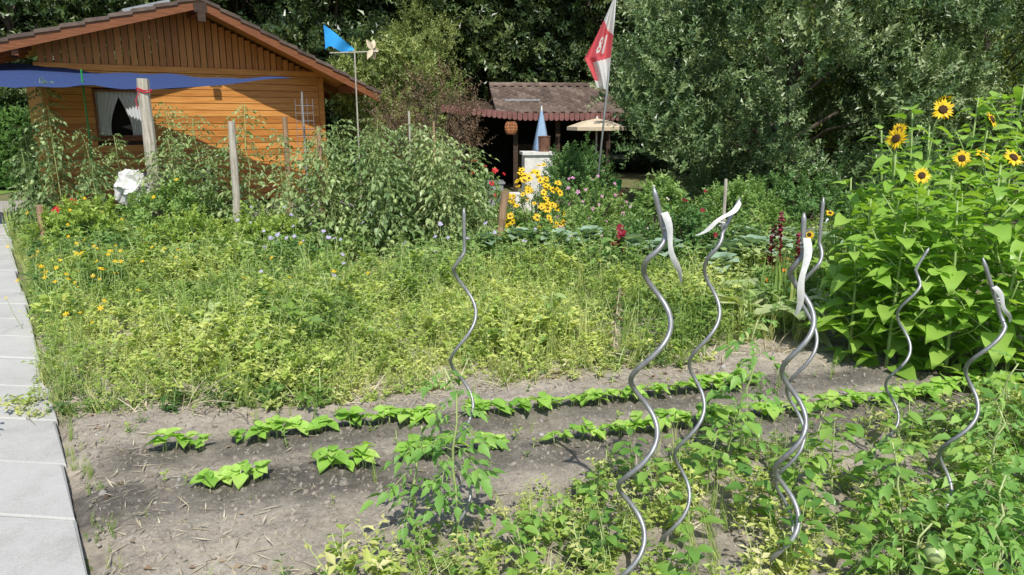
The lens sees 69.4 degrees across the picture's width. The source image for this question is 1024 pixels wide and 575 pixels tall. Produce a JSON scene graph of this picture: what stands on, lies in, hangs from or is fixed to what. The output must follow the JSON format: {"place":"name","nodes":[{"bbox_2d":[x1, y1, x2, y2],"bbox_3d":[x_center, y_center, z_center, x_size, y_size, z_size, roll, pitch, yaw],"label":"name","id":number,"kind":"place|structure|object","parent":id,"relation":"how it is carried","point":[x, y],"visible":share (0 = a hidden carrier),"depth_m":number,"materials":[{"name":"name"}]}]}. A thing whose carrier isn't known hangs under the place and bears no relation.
{"place":"outdoors","nodes":[
{"label":"outdoors","id":0,"kind":"place"},
{"bbox_2d":[0,189,21,193],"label":"lawn","id":1,"kind":"structure","parent":0,"point":[3,191],"depth_m":16.86,"materials":[{"name":"green plant"}]},
{"bbox_2d":[0,101,39,189],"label":"hedge","id":2,"kind":"object","parent":1,"relation":"on","point":[7,124],"visible":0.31,"depth_m":16.58,"materials":[{"name":"green plant"}]},
{"bbox_2d":[0,212,86,574],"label":"concrete path","id":3,"kind":"structure","parent":0,"point":[39,533],"depth_m":3.44,"materials":[{"name":"grey concrete"}]},
{"bbox_2d":[0,155,1023,573],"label":"ground","id":4,"kind":"structure","parent":0,"point":[630,173],"depth_m":14.96,"materials":[{"name":"green plant"}]},
{"bbox_2d":[2,149,59,233],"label":"tomato plant","id":5,"kind":"object","parent":4,"relation":"on","point":[27,187],"visible":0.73,"depth_m":9.96,"materials":[{"name":"green plant"}]},
{"bbox_2d":[12,78,78,209],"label":"tomato plant","id":6,"kind":"object","parent":4,"relation":"on","point":[35,130],"visible":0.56,"depth_m":10.29,"materials":[{"name":"green plant"}]},
{"bbox_2d":[3,222,103,352],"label":"path edge grass","id":7,"kind":"structure","parent":4,"relation":"on","point":[21,258],"depth_m":6.49,"materials":[{"name":"green plant"}]},
{"bbox_2d":[10,208,97,330],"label":"mixed border plants","id":8,"kind":"object","parent":4,"relation":"on","point":[29,254],"visible":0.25,"depth_m":7.20,"materials":[{"name":"green plant"}]},
{"bbox_2d":[25,103,89,220],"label":"tomato plant","id":9,"kind":"object","parent":4,"relation":"on","point":[54,147],"visible":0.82,"depth_m":10.05,"materials":[{"name":"green plant"}]},
{"bbox_2d":[0,0,144,117],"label":"broadleaf tree","id":10,"kind":"object","parent":4,"relation":"on","point":[12,12],"visible":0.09,"depth_m":19.53,"materials":[{"name":"green plant"}]},
{"bbox_2d":[16,192,130,256],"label":"perennial clump","id":11,"kind":"object","parent":4,"relation":"on","point":[83,210],"visible":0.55,"depth_m":9.03,"materials":[{"name":"green plant"}]},
{"bbox_2d":[2,0,240,73],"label":"broadleaf tree","id":12,"kind":"object","parent":4,"relation":"on","point":[82,7],"visible":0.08,"depth_m":19.42,"materials":[{"name":"green plant"}]},
{"bbox_2d":[135,78,164,218],"bbox_3d":[-4.760,-1.633,9.785,0.210,2.184,0.184,-4,14,-16],"label":"wooden post","id":13,"kind":"object","parent":4,"relation":"on","point":[143,90],"visible":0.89,"depth_m":9.62,"materials":[{"name":"grey wood"}]},
{"bbox_2d":[115,170,231,249],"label":"perennial clump","id":14,"kind":"object","parent":4,"relation":"on","point":[169,191],"visible":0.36,"depth_m":9.23,"materials":[{"name":"green plant"}]},
{"bbox_2d":[131,202,233,268],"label":"perennial clump","id":15,"kind":"object","parent":4,"relation":"on","point":[180,222],"visible":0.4,"depth_m":8.53,"materials":[{"name":"green plant"}]},
{"bbox_2d":[0,0,381,215],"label":"wooden cabin","id":16,"kind":"object","parent":4,"relation":"on","point":[214,38],"visible":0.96,"depth_m":12.94,"materials":[{"name":"brown wood"}]},
{"bbox_2d":[0,63,295,89],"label":"blue shade sail","id":17,"kind":"object","parent":16,"relation":"attached to","point":[16,75],"visible":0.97,"depth_m":11.05,"materials":[{"name":"fabric"}]},
{"bbox_2d":[186,152,232,238],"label":"tomato plant","id":18,"kind":"object","parent":4,"relation":"on","point":[205,189],"visible":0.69,"depth_m":9.24,"materials":[{"name":"green plant"}]},
{"bbox_2d":[107,0,362,75],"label":"broadleaf tree","id":19,"kind":"object","parent":4,"relation":"on","point":[234,4],"visible":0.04,"depth_m":20.24,"materials":[{"name":"green plant"}]},
{"bbox_2d":[218,104,277,243],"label":"tomato plant","id":20,"kind":"object","parent":4,"relation":"on","point":[246,201],"visible":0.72,"depth_m":8.92,"materials":[{"name":"green plant"}]},
{"bbox_2d":[213,195,318,270],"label":"perennial clump","id":21,"kind":"object","parent":4,"relation":"on","point":[270,223],"visible":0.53,"depth_m":8.43,"materials":[{"name":"green plant"}]},
{"bbox_2d":[249,171,336,248],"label":"tomato plant","id":22,"kind":"object","parent":4,"relation":"on","point":[282,203],"visible":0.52,"depth_m":8.78,"materials":[{"name":"green plant"}]},
{"bbox_2d":[281,138,352,253],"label":"tomato plant","id":23,"kind":"object","parent":4,"relation":"on","point":[311,182],"visible":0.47,"depth_m":8.95,"materials":[{"name":"green plant"}]},
{"bbox_2d":[291,159,379,259],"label":"tomato plant","id":24,"kind":"object","parent":4,"relation":"on","point":[329,190],"visible":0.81,"depth_m":8.80,"materials":[{"name":"green plant"}]},
{"bbox_2d":[211,0,464,173],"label":"broadleaf tree","id":25,"kind":"object","parent":4,"relation":"on","point":[315,36],"visible":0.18,"depth_m":18.67,"materials":[{"name":"green plant"}]},
{"bbox_2d":[310,119,395,253],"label":"tomato plant","id":26,"kind":"object","parent":4,"relation":"on","point":[349,151],"visible":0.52,"depth_m":9.09,"materials":[{"name":"green plant"}]},
{"bbox_2d":[0,335,717,418],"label":"yellow weeds","id":27,"kind":"object","parent":4,"relation":"on","point":[269,394],"visible":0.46,"depth_m":4.44,"materials":[{"name":"green plant"}]},
{"bbox_2d":[341,131,416,260],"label":"tomato plant","id":28,"kind":"object","parent":4,"relation":"on","point":[365,171],"visible":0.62,"depth_m":8.86,"materials":[{"name":"green plant"}]},
{"bbox_2d":[352,155,423,259],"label":"tomato plant","id":29,"kind":"object","parent":4,"relation":"on","point":[378,242],"visible":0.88,"depth_m":8.75,"materials":[{"name":"green plant"}]},
{"bbox_2d":[18,214,764,403],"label":"cover crop plants","id":30,"kind":"object","parent":4,"relation":"on","point":[530,306],"visible":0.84,"depth_m":5.49,"materials":[{"name":"green plant"}]},
{"bbox_2d":[27,238,756,381],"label":"broad leaved weeds","id":31,"kind":"object","parent":4,"relation":"on","point":[542,338],"visible":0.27,"depth_m":5.63,"materials":[{"name":"green plant"}]},
{"bbox_2d":[326,31,459,191],"bbox_3d":[-2.627,-3.764,16.003,2.861,3.436,2.545,-8,15,-30],"label":"elder shrub","id":32,"kind":"object","parent":4,"relation":"on","point":[396,52],"visible":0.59,"depth_m":15.38,"materials":[{"name":"green plant"}]},
{"bbox_2d":[17,198,774,280],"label":"mixed border plants","id":33,"kind":"object","parent":4,"relation":"on","point":[133,233],"visible":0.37,"depth_m":8.33,"materials":[{"name":"green plant"}]},
{"bbox_2d":[38,229,757,402],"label":"grass tufts","id":34,"kind":"object","parent":4,"relation":"on","point":[622,336],"visible":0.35,"depth_m":5.22,"materials":[{"name":"green plant"}]},
{"bbox_2d":[372,122,444,252],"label":"tomato plant","id":35,"kind":"object","parent":4,"relation":"on","point":[407,159],"visible":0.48,"depth_m":8.98,"materials":[{"name":"green plant"}]},
{"bbox_2d":[354,0,471,181],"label":"broadleaf tree","id":36,"kind":"object","parent":4,"relation":"on","point":[402,30],"visible":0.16,"depth_m":18.28,"materials":[{"name":"green plant"}]},
{"bbox_2d":[286,0,553,174],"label":"broadleaf tree","id":37,"kind":"object","parent":4,"relation":"on","point":[478,20],"visible":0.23,"depth_m":19.75,"materials":[{"name":"green plant"}]},
{"bbox_2d":[32,295,807,416],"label":"grass tufts","id":38,"kind":"object","parent":4,"relation":"on","point":[763,334],"visible":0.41,"depth_m":4.88,"materials":[{"name":"green plant"}]},
{"bbox_2d":[349,55,495,202],"bbox_3d":[-1.456,-2.659,12.843,2.266,2.727,2.251,10,17,38],"label":"dry shrub","id":39,"kind":"object","parent":4,"relation":"on","point":[457,134],"visible":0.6,"depth_m":12.78,"materials":[{"name":"green plant"}]},
{"bbox_2d":[0,329,844,428],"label":"dry grass tufts","id":40,"kind":"object","parent":4,"relation":"on","point":[356,394],"visible":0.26,"depth_m":4.46,"materials":[{"name":"plant"}]},
{"bbox_2d":[402,135,483,254],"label":"tomato plant","id":41,"kind":"object","parent":4,"relation":"on","point":[437,161],"visible":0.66,"depth_m":8.82,"materials":[{"name":"green plant"}]},
{"bbox_2d":[415,160,485,259],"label":"tomato plant","id":42,"kind":"object","parent":4,"relation":"on","point":[458,222],"visible":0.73,"depth_m":8.81,"materials":[{"name":"green plant"}]},
{"bbox_2d":[475,136,554,211],"bbox_3d":[0.018,-2.028,13.184,1.400,1.320,0.570,-1,13,-6],"label":"masonry barbecue","id":43,"kind":"object","parent":4,"relation":"on","point":[531,160],"visible":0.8,"depth_m":12.99,"materials":[{"name":"white stone"}]},
{"bbox_2d":[416,0,626,101],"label":"broadleaf tree","id":44,"kind":"object","parent":4,"relation":"on","point":[551,22],"visible":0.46,"depth_m":20.41,"materials":[{"name":"green plant"}]},
{"bbox_2d":[35,315,1023,574],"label":"soil bed","id":45,"kind":"object","parent":4,"relation":"on","point":[95,555],"visible":0.26,"depth_m":3.49,"materials":[{"name":"brown soil"}]},
{"bbox_2d":[5,226,601,347],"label":"yellow hawkweed flowers","id":46,"kind":"object","parent":45,"relation":"on","point":[100,268],"visible":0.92,"depth_m":6.17,"materials":[{"name":"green plant"}]},
{"bbox_2d":[358,422,467,545],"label":"tomato plant","id":47,"kind":"object","parent":45,"relation":"on","point":[390,495],"visible":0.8,"depth_m":2.84,"materials":[{"name":"green plant"}]},
{"bbox_2d":[393,368,517,574],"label":"tomato plant","id":48,"kind":"object","parent":45,"relation":"on","point":[480,475],"visible":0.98,"depth_m":2.73,"materials":[{"name":"green plant"}]},
{"bbox_2d":[445,208,477,537],"bbox_3d":[-0.196,0.415,2.810,0.153,1.433,0.103,-13,18,-44],"label":"spiral tomato stake","id":49,"kind":"object","parent":45,"relation":"on","point":[469,332],"visible":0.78,"depth_m":2.77,"materials":[{"name":"metal"}]},
{"bbox_2d":[83,349,939,539],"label":"bed weeds","id":50,"kind":"object","parent":45,"relation":"on","point":[515,434],"visible":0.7,"depth_m":3.86,"materials":[{"name":"green plant"}]},
{"bbox_2d":[59,345,1021,574],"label":"dry straw litter","id":51,"kind":"object","parent":45,"relation":"on","point":[223,560],"visible":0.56,"depth_m":3.38,"materials":[{"name":"beige plant"}]},
{"bbox_2d":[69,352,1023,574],"bbox_3d":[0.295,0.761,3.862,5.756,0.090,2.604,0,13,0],"label":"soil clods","id":52,"kind":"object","parent":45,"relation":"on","point":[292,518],"visible":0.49,"depth_m":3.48,"materials":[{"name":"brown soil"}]},
{"bbox_2d":[143,365,1019,489],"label":"bean seedlings","id":53,"kind":"object","parent":45,"relation":"on","point":[228,474],"visible":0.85,"depth_m":3.85,"materials":[{"name":"green plant"}]},
{"bbox_2d":[201,364,1023,574],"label":"grass tufts","id":54,"kind":"object","parent":45,"relation":"on","point":[706,524],"visible":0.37,"depth_m":2.99,"materials":[{"name":"green plant"}]},
{"bbox_2d":[272,376,1023,574],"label":"foreground weeds","id":55,"kind":"object","parent":45,"relation":"on","point":[589,561],"visible":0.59,"depth_m":2.82,"materials":[{"name":"green plant"}]},
{"bbox_2d":[616,187,681,574],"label":"spiral tomato stake","id":56,"kind":"object","parent":45,"relation":"on","point":[665,223],"visible":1,"depth_m":2.48,"materials":[{"name":"metal"}]},
{"bbox_2d":[659,198,741,560],"bbox_3d":[0.664,0.426,2.647,0.261,1.484,0.097,-7,15,-27],"label":"spiral tomato stake","id":57,"kind":"object","parent":45,"relation":"on","point":[734,210],"visible":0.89,"depth_m":2.60,"materials":[{"name":"metal"}]},
{"bbox_2d":[680,420,736,494],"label":"pepper plant","id":58,"kind":"object","parent":45,"relation":"on","point":[711,434],"visible":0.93,"depth_m":3.16,"materials":[{"name":"green plant"}]},
{"bbox_2d":[705,318,798,474],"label":"tomato plant","id":59,"kind":"object","parent":45,"relation":"on","point":[735,380],"visible":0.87,"depth_m":3.42,"materials":[{"name":"green plant"}]},
{"bbox_2d":[723,461,785,521],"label":"pepper plant","id":60,"kind":"object","parent":45,"relation":"on","point":[745,469],"visible":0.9,"depth_m":3.00,"materials":[{"name":"green plant"}]},
{"bbox_2d":[766,213,828,569],"bbox_3d":[0.977,0.465,2.574,0.114,1.444,0.163,4,14,18],"label":"spiral tomato stake","id":61,"kind":"object","parent":45,"relation":"on","point":[805,247],"visible":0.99,"depth_m":2.52,"materials":[{"name":"metal"}]},
{"bbox_2d":[773,197,824,536],"bbox_3d":[1.030,0.417,2.689,0.156,1.483,0.093,-11,17,-39],"label":"spiral tomato stake","id":62,"kind":"object","parent":45,"relation":"on","point":[797,373],"visible":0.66,"depth_m":2.66,"materials":[{"name":"metal"}]},
{"bbox_2d":[789,468,841,545],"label":"pepper plant","id":63,"kind":"object","parent":45,"relation":"on","point":[802,496],"visible":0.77,"depth_m":2.75,"materials":[{"name":"green plant"}]},
{"bbox_2d":[801,177,892,324],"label":"sunflower plant","id":64,"kind":"object","parent":45,"relation":"on","point":[840,219],"visible":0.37,"depth_m":5.66,"materials":[{"name":"green plant"}]},
{"bbox_2d":[799,238,918,366],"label":"sunflower plant","id":65,"kind":"object","parent":45,"relation":"on","point":[839,281],"visible":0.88,"depth_m":4.97,"materials":[{"name":"green plant"}]},
{"bbox_2d":[818,198,901,354],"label":"sunflower plant","id":66,"kind":"object","parent":45,"relation":"on","point":[873,208],"visible":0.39,"depth_m":5.15,"materials":[{"name":"green plant"}]},
{"bbox_2d":[831,524,905,574],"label":"pepper plant","id":67,"kind":"object","parent":45,"relation":"on","point":[846,556],"visible":0.88,"depth_m":2.54,"materials":[{"name":"green plant"}]},
{"bbox_2d":[836,486,913,545],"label":"pepper plant","id":68,"kind":"object","parent":45,"relation":"on","point":[870,492],"visible":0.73,"depth_m":2.83,"materials":[{"name":"green plant"}]},
{"bbox_2d":[844,423,920,499],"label":"pepper plant","id":69,"kind":"object","parent":45,"relation":"on","point":[868,463],"visible":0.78,"depth_m":3.15,"materials":[{"name":"green plant"}]},
{"bbox_2d":[841,123,925,330],"bbox_3d":[2.780,-0.388,5.434,0.562,1.612,0.694,-3,13,-13],"label":"sunflower plant","id":70,"kind":"object","parent":45,"relation":"on","point":[897,138],"visible":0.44,"depth_m":5.27,"materials":[{"name":"green plant"}]},
{"bbox_2d":[840,214,961,380],"bbox_3d":[2.459,0.058,4.744,0.538,1.052,0.669,-12,18,-42],"label":"sunflower plant","id":71,"kind":"object","parent":45,"relation":"on","point":[907,369],"visible":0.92,"depth_m":4.71,"materials":[{"name":"green plant"}]},
{"bbox_2d":[821,437,992,574],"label":"tomato plant","id":72,"kind":"object","parent":45,"relation":"on","point":[887,491],"visible":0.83,"depth_m":2.79,"materials":[{"name":"green plant"}]},
{"bbox_2d":[865,167,962,353],"bbox_3d":[2.712,-0.164,5.096,0.608,1.328,0.686,0,13,0],"label":"sunflower plant","id":73,"kind":"object","parent":45,"relation":"on","point":[922,175],"visible":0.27,"depth_m":5.01,"materials":[{"name":"green plant"}]},
{"bbox_2d":[867,187,973,357],"bbox_3d":[2.643,-0.041,4.818,0.630,1.212,0.707,0,13,0],"label":"sunflower plant","id":74,"kind":"object","parent":45,"relation":"on","point":[936,234],"visible":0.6,"depth_m":4.77,"materials":[{"name":"green plant"}]},
{"bbox_2d":[846,512,1002,574],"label":"tomato plant","id":75,"kind":"object","parent":45,"relation":"on","point":[933,540],"visible":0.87,"depth_m":2.48,"materials":[{"name":"green plant"}]},
{"bbox_2d":[877,95,994,307],"bbox_3d":[3.140,-0.483,5.463,0.739,1.832,0.639,0,13,0],"label":"sunflower plant","id":76,"kind":"object","parent":45,"relation":"on","point":[943,107],"visible":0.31,"depth_m":5.35,"materials":[{"name":"green plant"}]},
{"bbox_2d":[901,150,994,347],"bbox_3d":[2.946,-0.239,5.171,0.586,1.446,0.703,-6,14,-24],"label":"sunflower plant","id":77,"kind":"object","parent":45,"relation":"on","point":[960,158],"visible":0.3,"depth_m":5.00,"materials":[{"name":"green plant"}]},
{"bbox_2d":[894,191,1023,376],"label":"sunflower plant","id":78,"kind":"object","parent":45,"relation":"on","point":[953,276],"visible":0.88,"depth_m":4.54,"materials":[{"name":"green plant"}]},
{"bbox_2d":[900,402,1023,529],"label":"tomato plant","id":79,"kind":"object","parent":45,"relation":"on","point":[921,506],"visible":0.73,"depth_m":2.98,"materials":[{"name":"green plant"}]},
{"bbox_2d":[907,472,1023,574],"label":"tomato plant","id":80,"kind":"object","parent":45,"relation":"on","point":[968,496],"visible":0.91,"depth_m":2.53,"materials":[{"name":"green plant"}]},
{"bbox_2d":[921,258,1011,525],"bbox_3d":[1.792,0.491,2.946,0.284,1.225,0.102,-4,14,-18],"label":"spiral tomato stake","id":81,"kind":"object","parent":45,"relation":"on","point":[997,302],"visible":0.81,"depth_m":2.91,"materials":[{"name":"metal"}]},
{"bbox_2d":[926,349,1023,482],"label":"tomato plant","id":82,"kind":"object","parent":45,"relation":"on","point":[954,419],"visible":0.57,"depth_m":3.52,"materials":[{"name":"green plant"}]},
{"bbox_2d":[934,233,1023,400],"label":"sunflower plant","id":83,"kind":"object","parent":45,"relation":"on","point":[986,339],"visible":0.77,"depth_m":4.40,"materials":[{"name":"green plant"}]},
{"bbox_2d":[936,111,1023,325],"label":"sunflower plant","id":84,"kind":"object","parent":45,"relation":"on","point":[990,120],"visible":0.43,"depth_m":5.51,"materials":[{"name":"green plant"}]},
{"bbox_2d":[940,154,1023,356],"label":"sunflower plant","id":85,"kind":"object","parent":45,"relation":"on","point":[1000,193],"visible":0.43,"depth_m":4.87,"materials":[{"name":"green plant"}]},
{"bbox_2d":[952,177,1023,382],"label":"sunflower plant","id":86,"kind":"object","parent":45,"relation":"on","point":[1016,243],"visible":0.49,"depth_m":4.50,"materials":[{"name":"green plant"}]},
{"bbox_2d":[957,149,1023,341],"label":"sunflower plant","id":87,"kind":"object","parent":45,"relation":"on","point":[1012,158],"visible":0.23,"depth_m":5.08,"materials":[{"name":"green plant"}]},
{"bbox_2d":[958,464,1023,574],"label":"tomato plant","id":88,"kind":"object","parent":45,"relation":"on","point":[1000,531],"visible":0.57,"depth_m":2.65,"materials":[{"name":"green plant"}]},
{"bbox_2d":[441,82,629,191],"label":"tiled garden shed","id":89,"kind":"structure","parent":4,"relation":"on","point":[520,104],"depth_m":17.67,"materials":[{"name":"brown tile"}]},
{"bbox_2d":[504,162,568,254],"bbox_3d":[0.297,-0.982,9.315,0.954,1.198,0.961,0,13,0],"label":"black eyed susan","id":90,"kind":"object","parent":4,"relation":"on","point":[545,206],"visible":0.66,"depth_m":9.12,"materials":[{"name":"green plant"}]},
{"bbox_2d":[528,131,623,223],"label":"rounded shrub","id":91,"kind":"object","parent":4,"relation":"on","point":[554,171],"visible":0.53,"depth_m":11.68,"materials":[{"name":"green plant"}]},
{"bbox_2d":[474,0,697,169],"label":"broadleaf tree","id":92,"kind":"object","parent":4,"relation":"on","point":[572,60],"visible":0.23,"depth_m":20.15,"materials":[{"name":"green plant"}]},
{"bbox_2d":[556,170,629,227],"bbox_3d":[1.179,-1.107,10.291,1.108,1.056,1.094,5,14,22],"label":"pink phlox","id":93,"kind":"object","parent":4,"relation":"on","point":[611,197],"visible":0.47,"depth_m":10.23,"materials":[{"name":"green plant"}]},
{"bbox_2d":[585,0,615,216],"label":"flag on pole","id":94,"kind":"object","parent":4,"relation":"on","point":[598,57],"visible":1,"depth_m":10.13,"materials":[{"name":"red fabric"}]},
{"bbox_2d":[614,171,692,241],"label":"garden shrub","id":95,"kind":"object","parent":4,"relation":"on","point":[675,192],"visible":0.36,"depth_m":9.46,"materials":[{"name":"green plant"}]},
{"bbox_2d":[649,189,731,271],"bbox_3d":[1.995,-0.631,8.271,0.938,0.949,0.976,11,17,41],"label":"dahlia","id":96,"kind":"object","parent":4,"relation":"on","point":[686,226],"visible":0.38,"depth_m":8.14,"materials":[{"name":"green plant"}]},
{"bbox_2d":[590,0,810,172],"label":"broadleaf tree","id":97,"kind":"object","parent":4,"relation":"on","point":[624,25],"visible":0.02,"depth_m":21.39,"materials":[{"name":"green plant"}]},
{"bbox_2d":[688,171,811,253],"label":"garden shrub","id":98,"kind":"object","parent":4,"relation":"on","point":[741,188],"visible":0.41,"depth_m":9.38,"materials":[{"name":"green plant"}]},
{"bbox_2d":[735,159,866,247],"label":"garden shrub","id":99,"kind":"object","parent":4,"relation":"on","point":[787,193],"visible":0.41,"depth_m":9.98,"materials":[{"name":"green plant"}]},
{"bbox_2d":[586,0,1023,219],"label":"apple tree","id":100,"kind":"object","parent":4,"relation":"on","point":[696,128],"visible":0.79,"depth_m":10.81,"materials":[{"name":"green plant"}]},
{"bbox_2d":[683,209,1023,337],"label":"mixed border plants","id":101,"kind":"object","parent":4,"relation":"on","point":[755,257],"visible":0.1,"depth_m":7.29,"materials":[{"name":"green plant"}]},
{"bbox_2d":[693,0,1023,188],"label":"broadleaf tree","id":102,"kind":"object","parent":4,"relation":"on","point":[834,143],"visible":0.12,"depth_m":14.43,"materials":[{"name":"green plant"}]},
{"bbox_2d":[842,123,960,261],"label":"shrub","id":103,"kind":"object","parent":4,"relation":"on","point":[915,150],"visible":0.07,"depth_m":8.42,"materials":[{"name":"green plant"}]},
{"bbox_2d":[811,0,1023,219],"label":"apple tree","id":104,"kind":"object","parent":4,"relation":"on","point":[853,112],"visible":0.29,"depth_m":11.33,"materials":[{"name":"green plant"}]},
{"bbox_2d":[962,84,1023,287],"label":"sunflower plant","id":105,"kind":"object","parent":4,"relation":"on","point":[1018,95],"visible":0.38,"depth_m":5.89,"materials":[{"name":"green plant"}]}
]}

